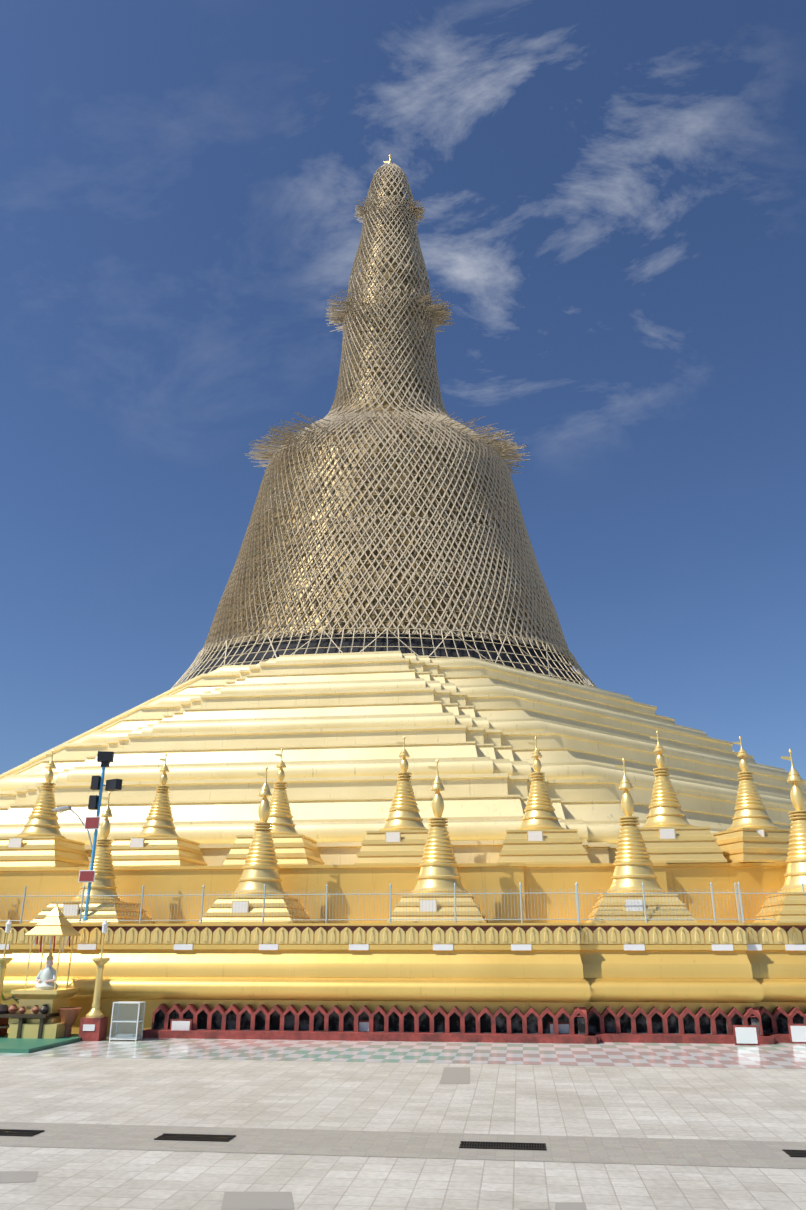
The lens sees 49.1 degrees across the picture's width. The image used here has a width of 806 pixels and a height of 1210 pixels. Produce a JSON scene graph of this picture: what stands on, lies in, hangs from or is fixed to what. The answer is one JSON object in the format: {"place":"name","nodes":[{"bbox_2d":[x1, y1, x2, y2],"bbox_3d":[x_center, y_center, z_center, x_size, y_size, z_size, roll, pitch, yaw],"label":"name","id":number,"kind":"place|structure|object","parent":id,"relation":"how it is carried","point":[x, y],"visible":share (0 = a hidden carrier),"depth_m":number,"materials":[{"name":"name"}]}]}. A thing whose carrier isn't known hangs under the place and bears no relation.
{"place":"outdoors","nodes":[
{"label":"outdoors","id":0,"kind":"place"},
{"bbox_2d":[0,1056,805,1209],"bbox_3d":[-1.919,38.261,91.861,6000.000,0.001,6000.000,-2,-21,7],"label":"ground","id":1,"kind":"structure","parent":0,"point":[757,1104],"depth_m":16.75,"materials":[{"name":"tile"}]},
{"bbox_2d":[0,862,805,1034],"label":"plinth","id":2,"kind":"structure","parent":1,"relation":"on","point":[539,978],"depth_m":32.11,"materials":[{"name":"gold metal"}]},
{"bbox_2d":[52,751,121,921],"bbox_3d":[-12.940,9.296,35.596,2.904,6.734,0.580,-2,-21,7],"label":"lamp pole","id":3,"kind":"object","parent":2,"relation":"on","point":[105,758],"visible":0.9,"depth_m":35.92,"materials":[{"name":"blue"}]},
{"bbox_2d":[0,881,804,923],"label":"terrace fence","id":4,"kind":"object","parent":2,"relation":"on","point":[736,892],"visible":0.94,"depth_m":32.44,"materials":[{"name":"grey metal"}]},
{"bbox_2d":[0,651,805,865],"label":"stepped terraces","id":5,"kind":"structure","parent":2,"relation":"on","point":[336,727],"depth_m":56.84,"materials":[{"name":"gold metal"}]},
{"bbox_2d":[215,167,550,646],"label":"spire","id":6,"kind":"structure","parent":5,"relation":"on","point":[399,576],"depth_m":94.89,"materials":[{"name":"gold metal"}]},
{"bbox_2d":[383,154,391,164],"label":"finial","id":7,"kind":"object","parent":6,"relation":"on","point":[390,156],"visible":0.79,"depth_m":131.50,"materials":[{"name":"gold metal"}]},
{"bbox_2d":[171,163,596,688],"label":"bamboo scaffold","id":8,"kind":"object","parent":5,"relation":"on","point":[497,452],"visible":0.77,"depth_m":95.91,"materials":[{"name":"beige wood"}]},
{"bbox_2d":[188,631,583,684],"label":"bell net","id":9,"kind":"object","parent":5,"relation":"on","point":[415,642],"visible":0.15,"depth_m":83.87,"materials":[{"name":"black"}]},
{"bbox_2d":[0,731,805,923],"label":"small stupas","id":10,"kind":"object","parent":2,"relation":"on","point":[667,833],"visible":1,"depth_m":37.20,"materials":[{"name":"gold metal"}]},
{"bbox_2d":[0,926,805,943],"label":"decorative parapet","id":11,"kind":"structure","parent":2,"relation":"attached to","point":[584,935],"depth_m":31.89,"materials":[{"name":"gold metal"}]},
{"bbox_2d":[0,944,805,950],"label":"signs","id":12,"kind":"object","parent":2,"relation":"attached to","point":[722,947],"depth_m":31.59,"materials":[{"name":"white"}]},
{"bbox_2d":[0,1035,805,1209],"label":"paving bands","id":13,"kind":"object","parent":1,"relation":"on","point":[702,1152],"visible":0.98,"depth_m":15.79,"materials":[{"name":"stone"}]},
{"bbox_2d":[0,1033,80,1052],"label":"green platform","id":14,"kind":"structure","parent":13,"relation":"on","point":[19,1045],"depth_m":28.51,"materials":[{"name":"green"}]},
{"bbox_2d":[0,901,81,1038],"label":"buddha shrine","id":15,"kind":"object","parent":14,"relation":"on","point":[45,1010],"visible":0.98,"depth_m":30.59,"materials":[{"name":"gold metal"}]},
{"bbox_2d":[0,919,109,1040],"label":"ornamental pillars","id":16,"kind":"structure","parent":13,"relation":"on","point":[93,1024],"depth_m":30.74,"materials":[{"name":"gold metal"}]},
{"bbox_2d":[109,1001,144,1040],"bbox_3d":[-9.533,14.395,30.526,0.970,1.208,0.500,-2,-21,7],"label":"glass cabinet","id":17,"kind":"object","parent":13,"relation":"on","point":[127,1019],"visible":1,"depth_m":30.34,"materials":[{"name":"white"}]},
{"bbox_2d":[142,1003,805,1044],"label":"lamp niche row","id":18,"kind":"object","parent":13,"relation":"on","point":[592,1025],"visible":0.92,"depth_m":30.34,"materials":[{"name":"red paint"}]},
{"bbox_2d":[170,1019,805,1045],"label":"signs","id":19,"kind":"object","parent":13,"relation":"on","point":[746,1034],"visible":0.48,"depth_m":29.46,"materials":[{"name":"white"}]},
{"bbox_2d":[0,0,805,779],"label":"sky","id":20,"kind":"structure","parent":0,"point":[612,193],"materials":[{"name":"blue"}]}
]}

